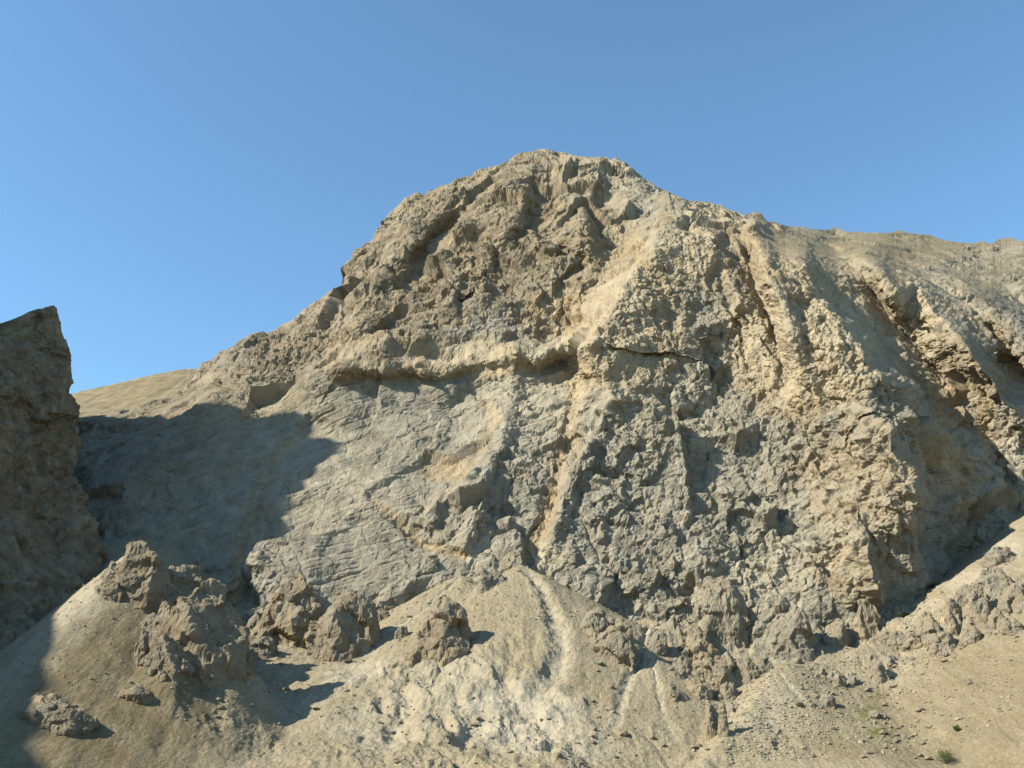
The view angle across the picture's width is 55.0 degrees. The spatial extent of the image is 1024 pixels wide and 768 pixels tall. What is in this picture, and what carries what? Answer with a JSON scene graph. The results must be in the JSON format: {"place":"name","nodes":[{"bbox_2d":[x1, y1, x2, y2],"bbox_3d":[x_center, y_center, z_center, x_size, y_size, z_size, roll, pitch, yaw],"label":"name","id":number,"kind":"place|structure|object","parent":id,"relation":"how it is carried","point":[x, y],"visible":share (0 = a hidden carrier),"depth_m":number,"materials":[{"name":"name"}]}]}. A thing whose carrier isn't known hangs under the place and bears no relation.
{"place":"outdoors","nodes":[
{"label":"outdoors","id":0,"kind":"place"},
{"bbox_2d":[0,306,108,649],"bbox_3d":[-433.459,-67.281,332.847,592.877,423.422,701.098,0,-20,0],"label":"rocky hill","id":1,"kind":"structure","parent":0,"point":[54,549],"depth_m":444.81,"materials":[{"name":"stone"}]},
{"bbox_2d":[72,368,197,415],"bbox_3d":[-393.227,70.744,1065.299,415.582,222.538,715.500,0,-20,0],"label":"hill","id":2,"kind":"structure","parent":0,"point":[108,400],"depth_m":1057.15,"materials":[{"name":"beige sand"}]},
{"bbox_2d":[0,516,1023,767],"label":"terrain","id":3,"kind":"structure","parent":0,"point":[504,646],"depth_m":310.08,"materials":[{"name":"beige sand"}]},
{"bbox_2d":[16,699,99,735],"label":"rock outcrop","id":4,"kind":"object","parent":3,"relation":"on","point":[59,717],"visible":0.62,"depth_m":270.22,"materials":[{"name":"stone"}]},
{"bbox_2d":[97,575,124,602],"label":"rock outcrop","id":5,"kind":"object","parent":3,"relation":"on","point":[111,590],"visible":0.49,"depth_m":335.44,"materials":[{"name":"stone"}]},
{"bbox_2d":[117,683,157,704],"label":"rock outcrop","id":6,"kind":"object","parent":3,"relation":"on","point":[139,694],"visible":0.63,"depth_m":287.59,"materials":[{"name":"stone"}]},
{"bbox_2d":[134,629,149,666],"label":"rock outcrop","id":7,"kind":"object","parent":3,"relation":"on","point":[141,649],"visible":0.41,"depth_m":308.34,"materials":[{"name":"stone"}]},
{"bbox_2d":[112,540,173,613],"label":"rock outcrop","id":8,"kind":"object","parent":3,"relation":"on","point":[143,579],"visible":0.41,"depth_m":340.05,"materials":[{"name":"stone"}]},
{"bbox_2d":[138,601,174,643],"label":"rock outcrop","id":9,"kind":"object","parent":3,"relation":"on","point":[153,624],"visible":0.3,"depth_m":324.30,"materials":[{"name":"stone"}]},
{"bbox_2d":[139,632,195,684],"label":"rock outcrop","id":10,"kind":"object","parent":3,"relation":"on","point":[165,658],"visible":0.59,"depth_m":302.52,"materials":[{"name":"stone"}]},
{"bbox_2d":[164,564,204,604],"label":"rock outcrop","id":11,"kind":"object","parent":3,"relation":"on","point":[186,580],"visible":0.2,"depth_m":349.81,"materials":[{"name":"stone"}]},
{"bbox_2d":[193,559,208,580],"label":"rock outcrop","id":12,"kind":"object","parent":3,"relation":"on","point":[199,564],"visible":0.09,"depth_m":446.00,"materials":[{"name":"stone"}]},
{"bbox_2d":[198,670,214,687],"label":"rock outcrop","id":13,"kind":"object","parent":3,"relation":"on","point":[207,681],"visible":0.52,"depth_m":306.73,"materials":[{"name":"stone"}]},
{"bbox_2d":[161,578,255,687],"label":"rock outcrop","id":14,"kind":"object","parent":3,"relation":"on","point":[206,627],"visible":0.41,"depth_m":317.94,"materials":[{"name":"stone"}]},
{"bbox_2d":[246,612,262,629],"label":"rock outcrop","id":15,"kind":"object","parent":3,"relation":"on","point":[254,620],"visible":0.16,"depth_m":399.63,"materials":[{"name":"stone"}]},
{"bbox_2d":[249,636,279,660],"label":"rock outcrop","id":16,"kind":"object","parent":3,"relation":"on","point":[263,648],"visible":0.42,"depth_m":364.99,"materials":[{"name":"stone"}]},
{"bbox_2d":[249,572,323,648],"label":"rock outcrop","id":17,"kind":"object","parent":3,"relation":"on","point":[292,609],"visible":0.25,"depth_m":381.64,"materials":[{"name":"stone"}]},
{"bbox_2d":[306,645,319,658],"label":"rock outcrop","id":18,"kind":"object","parent":3,"relation":"on","point":[312,649],"visible":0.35,"depth_m":367.79,"materials":[{"name":"stone"}]},
{"bbox_2d":[304,590,381,661],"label":"rock outcrop","id":19,"kind":"object","parent":3,"relation":"on","point":[346,625],"visible":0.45,"depth_m":370.38,"materials":[{"name":"stone"}]},
{"bbox_2d":[377,609,389,621],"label":"rock outcrop","id":20,"kind":"object","parent":3,"relation":"on","point":[382,614],"visible":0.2,"depth_m":399.39,"materials":[{"name":"stone"}]},
{"bbox_2d":[391,662,397,668],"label":"boulder","id":21,"kind":"object","parent":3,"relation":"on","point":[394,665],"visible":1,"depth_m":348.02,"materials":[{"name":"stone"}]},
{"bbox_2d":[394,626,408,638],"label":"rock outcrop","id":22,"kind":"object","parent":3,"relation":"on","point":[401,632],"visible":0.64,"depth_m":374.41,"materials":[{"name":"stone"}]},
{"bbox_2d":[405,594,473,666],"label":"rock outcrop","id":23,"kind":"object","parent":3,"relation":"on","point":[444,633],"visible":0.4,"depth_m":355.14,"materials":[{"name":"stone"}]},
{"bbox_2d":[475,568,505,593],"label":"rock outcrop","id":24,"kind":"object","parent":3,"relation":"on","point":[488,581],"visible":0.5,"depth_m":405.14,"materials":[{"name":"stone"}]},
{"bbox_2d":[85,612,981,759],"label":"grass","id":25,"kind":"structure","parent":3,"relation":"on","point":[874,730],"depth_m":305.65,"materials":[{"name":"plant"}]},
{"bbox_2d":[555,752,562,757],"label":"boulder","id":26,"kind":"object","parent":3,"relation":"on","point":[558,755],"visible":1,"depth_m":278.60,"materials":[{"name":"stone"}]},
{"bbox_2d":[579,608,608,636],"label":"rock outcrop","id":27,"kind":"object","parent":3,"relation":"on","point":[593,621],"visible":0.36,"depth_m":366.83,"materials":[{"name":"stone"}]},
{"bbox_2d":[591,616,638,673],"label":"rock outcrop","id":28,"kind":"object","parent":3,"relation":"on","point":[613,642],"visible":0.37,"depth_m":350.42,"materials":[{"name":"stone"}]},
{"bbox_2d":[618,731,627,735],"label":"stone","id":29,"kind":"object","parent":3,"relation":"on","point":[623,733],"visible":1,"depth_m":299.02,"materials":[{"name":"stone"}]},
{"bbox_2d":[647,631,670,656],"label":"rock outcrop","id":30,"kind":"object","parent":3,"relation":"on","point":[658,645],"visible":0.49,"depth_m":367.13,"materials":[{"name":"stone"}]},
{"bbox_2d":[666,683,688,701],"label":"rock outcrop","id":31,"kind":"object","parent":3,"relation":"on","point":[674,693],"visible":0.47,"depth_m":326.02,"materials":[{"name":"stone"}]},
{"bbox_2d":[670,648,692,678],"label":"rock outcrop","id":32,"kind":"object","parent":3,"relation":"on","point":[682,664],"visible":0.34,"depth_m":350.33,"materials":[{"name":"stone"}]},
{"bbox_2d":[677,625,709,651],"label":"rock outcrop","id":33,"kind":"object","parent":3,"relation":"on","point":[692,633],"visible":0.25,"depth_m":371.02,"materials":[{"name":"stone"}]},
{"bbox_2d":[690,744,697,748],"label":"stone","id":34,"kind":"object","parent":3,"relation":"on","point":[692,746],"visible":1,"depth_m":294.34,"materials":[{"name":"stone"}]},
{"bbox_2d":[686,670,712,700],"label":"rock outcrop","id":35,"kind":"object","parent":3,"relation":"on","point":[698,686],"visible":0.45,"depth_m":331.53,"materials":[{"name":"stone"}]},
{"bbox_2d":[702,701,718,740],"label":"rock outcrop","id":36,"kind":"object","parent":3,"relation":"on","point":[710,726],"visible":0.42,"depth_m":301.56,"materials":[{"name":"stone"}]},
{"bbox_2d":[690,639,735,691],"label":"rock outcrop","id":37,"kind":"object","parent":3,"relation":"on","point":[710,661],"visible":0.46,"depth_m":346.69,"materials":[{"name":"stone"}]},
{"bbox_2d":[692,576,751,647],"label":"rock outcrop","id":38,"kind":"object","parent":3,"relation":"on","point":[720,613],"visible":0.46,"depth_m":381.46,"materials":[{"name":"stone"}]},
{"bbox_2d":[717,701,729,737],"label":"rock outcrop","id":39,"kind":"object","parent":3,"relation":"on","point":[723,728],"visible":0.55,"depth_m":295.48,"materials":[{"name":"stone"}]},
{"bbox_2d":[714,681,738,701],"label":"rock outcrop","id":40,"kind":"object","parent":3,"relation":"on","point":[727,692],"visible":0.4,"depth_m":332.00,"materials":[{"name":"stone"}]},
{"bbox_2d":[732,657,761,683],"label":"rock outcrop","id":41,"kind":"object","parent":3,"relation":"on","point":[746,670],"visible":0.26,"depth_m":344.73,"materials":[{"name":"stone"}]},
{"bbox_2d":[746,607,757,642],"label":"rock outcrop","id":42,"kind":"object","parent":3,"relation":"on","point":[752,617],"visible":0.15,"depth_m":384.56,"materials":[{"name":"stone"}]},
{"bbox_2d":[757,655,773,673],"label":"rock outcrop","id":43,"kind":"object","parent":3,"relation":"on","point":[764,665],"visible":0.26,"depth_m":354.12,"materials":[{"name":"stone"}]},
{"bbox_2d":[748,596,824,661],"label":"rock outcrop","id":44,"kind":"object","parent":3,"relation":"on","point":[783,625],"visible":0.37,"depth_m":373.94,"materials":[{"name":"stone"}]},
{"bbox_2d":[790,657,801,663],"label":"boulder","id":45,"kind":"object","parent":3,"relation":"on","point":[795,660],"visible":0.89,"depth_m":362.58,"materials":[{"name":"stone"}]},
{"bbox_2d":[795,702,803,706],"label":"shrub","id":46,"kind":"object","parent":3,"relation":"on","point":[799,704],"visible":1,"depth_m":312.30,"materials":[{"name":"green plant"}]},
{"bbox_2d":[819,667,825,673],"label":"boulder","id":47,"kind":"object","parent":3,"relation":"on","point":[822,670],"visible":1,"depth_m":336.60,"materials":[{"name":"stone"}]},
{"bbox_2d":[819,694,835,707],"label":"boulder","id":48,"kind":"object","parent":3,"relation":"on","point":[828,700],"visible":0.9,"depth_m":314.09,"materials":[{"name":"stone"}]},
{"bbox_2d":[827,672,834,682],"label":"boulder","id":49,"kind":"object","parent":3,"relation":"on","point":[830,675],"visible":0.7,"depth_m":334.87,"materials":[{"name":"stone"}]},
{"bbox_2d":[822,618,848,646],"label":"rock outcrop","id":50,"kind":"object","parent":3,"relation":"on","point":[835,634],"visible":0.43,"depth_m":381.98,"materials":[{"name":"stone"}]},
{"bbox_2d":[832,673,846,687],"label":"boulder","id":51,"kind":"object","parent":3,"relation":"on","point":[839,681],"visible":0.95,"depth_m":330.45,"materials":[{"name":"stone"}]},
{"bbox_2d":[847,672,856,685],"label":"boulder","id":52,"kind":"object","parent":3,"relation":"on","point":[852,680],"visible":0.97,"depth_m":333.56,"materials":[{"name":"stone"}]},
{"bbox_2d":[852,599,880,641],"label":"rock outcrop","id":53,"kind":"object","parent":3,"relation":"on","point":[867,624],"visible":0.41,"depth_m":386.88,"materials":[{"name":"stone"}]},
{"bbox_2d":[868,710,879,718],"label":"boulder","id":54,"kind":"object","parent":3,"relation":"on","point":[874,714],"visible":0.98,"depth_m":308.18,"materials":[{"name":"stone"}]},
{"bbox_2d":[864,655,889,683],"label":"rock outcrop","id":55,"kind":"object","parent":3,"relation":"on","point":[874,668],"visible":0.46,"depth_m":337.29,"materials":[{"name":"stone"}]},
{"bbox_2d":[880,713,887,719],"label":"boulder","id":56,"kind":"object","parent":3,"relation":"on","point":[883,716],"visible":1,"depth_m":308.42,"materials":[{"name":"stone"}]},
{"bbox_2d":[868,631,905,649],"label":"rock outcrop","id":57,"kind":"object","parent":3,"relation":"on","point":[895,640],"visible":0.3,"depth_m":362.26,"materials":[{"name":"stone"}]},
{"bbox_2d":[900,734,910,738],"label":"boulder","id":58,"kind":"object","parent":3,"relation":"on","point":[903,736],"visible":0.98,"depth_m":294.07,"materials":[{"name":"stone"}]},
{"bbox_2d":[901,630,923,652],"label":"rock outcrop","id":59,"kind":"object","parent":3,"relation":"on","point":[912,641],"visible":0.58,"depth_m":351.71,"materials":[{"name":"stone"}]},
{"bbox_2d":[915,708,924,711],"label":"boulder","id":60,"kind":"object","parent":3,"relation":"on","point":[919,709],"visible":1,"depth_m":307.50,"materials":[{"name":"stone"}]},
{"bbox_2d":[913,611,941,647],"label":"rock outcrop","id":61,"kind":"object","parent":3,"relation":"on","point":[925,625],"visible":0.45,"depth_m":353.16,"materials":[{"name":"stone"}]},
{"bbox_2d":[926,631,956,656],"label":"rock outcrop","id":62,"kind":"object","parent":3,"relation":"on","point":[940,643],"visible":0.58,"depth_m":341.34,"materials":[{"name":"stone"}]},
{"bbox_2d":[931,748,955,763],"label":"shrub","id":63,"kind":"object","parent":3,"relation":"on","point":[945,757],"visible":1,"depth_m":275.43,"materials":[{"name":"green plant"}]},
{"bbox_2d":[942,651,949,656],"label":"boulder","id":64,"kind":"object","parent":3,"relation":"on","point":[945,653],"visible":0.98,"depth_m":336.09,"materials":[{"name":"stone"}]},
{"bbox_2d":[942,598,961,635],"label":"rock outcrop","id":65,"kind":"object","parent":3,"relation":"on","point":[952,611],"visible":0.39,"depth_m":352.28,"materials":[{"name":"stone"}]},
{"bbox_2d":[953,725,959,730],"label":"shrub","id":66,"kind":"object","parent":3,"relation":"on","point":[956,728],"visible":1,"depth_m":289.24,"materials":[{"name":"green plant"}]},
{"bbox_2d":[952,584,970,606],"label":"rock outcrop","id":67,"kind":"object","parent":3,"relation":"on","point":[959,596],"visible":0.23,"depth_m":364.61,"materials":[{"name":"stone"}]},
{"bbox_2d":[958,626,981,647],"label":"rock outcrop","id":68,"kind":"object","parent":3,"relation":"on","point":[971,635],"visible":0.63,"depth_m":338.24,"materials":[{"name":"stone"}]},
{"bbox_2d":[961,584,992,625],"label":"rock outcrop","id":69,"kind":"object","parent":3,"relation":"on","point":[977,607],"visible":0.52,"depth_m":353.03,"materials":[{"name":"stone"}]},
{"bbox_2d":[974,567,1013,595],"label":"rock outcrop","id":70,"kind":"object","parent":3,"relation":"on","point":[992,581],"visible":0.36,"depth_m":371.92,"materials":[{"name":"stone"}]},
{"bbox_2d":[983,607,1007,634],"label":"rock outcrop","id":71,"kind":"object","parent":3,"relation":"on","point":[997,619],"visible":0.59,"depth_m":339.22,"materials":[{"name":"stone"}]},
{"bbox_2d":[981,546,1017,567],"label":"rock outcrop","id":72,"kind":"object","parent":3,"relation":"on","point":[994,556],"visible":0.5,"depth_m":391.23,"materials":[{"name":"stone"}]},
{"bbox_2d":[998,583,1023,616],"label":"rock outcrop","id":73,"kind":"object","parent":3,"relation":"on","point":[1011,600],"visible":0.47,"depth_m":348.95,"materials":[{"name":"stone"}]},
{"bbox_2d":[1000,618,1023,635],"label":"rock outcrop","id":74,"kind":"object","parent":3,"relation":"on","point":[1012,626],"visible":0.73,"depth_m":332.05,"materials":[{"name":"stone"}]},
{"bbox_2d":[0,0,1023,393],"label":"sky","id":75,"kind":"structure","parent":0,"point":[181,180],"materials":[{"name":"blue"}]},
{"bbox_2d":[72,149,1023,644],"bbox_3d":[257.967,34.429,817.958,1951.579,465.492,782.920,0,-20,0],"label":"mountain","id":76,"kind":"structure","parent":0,"point":[622,387],"depth_m":522.33,"materials":[{"name":"stone"}]}
]}

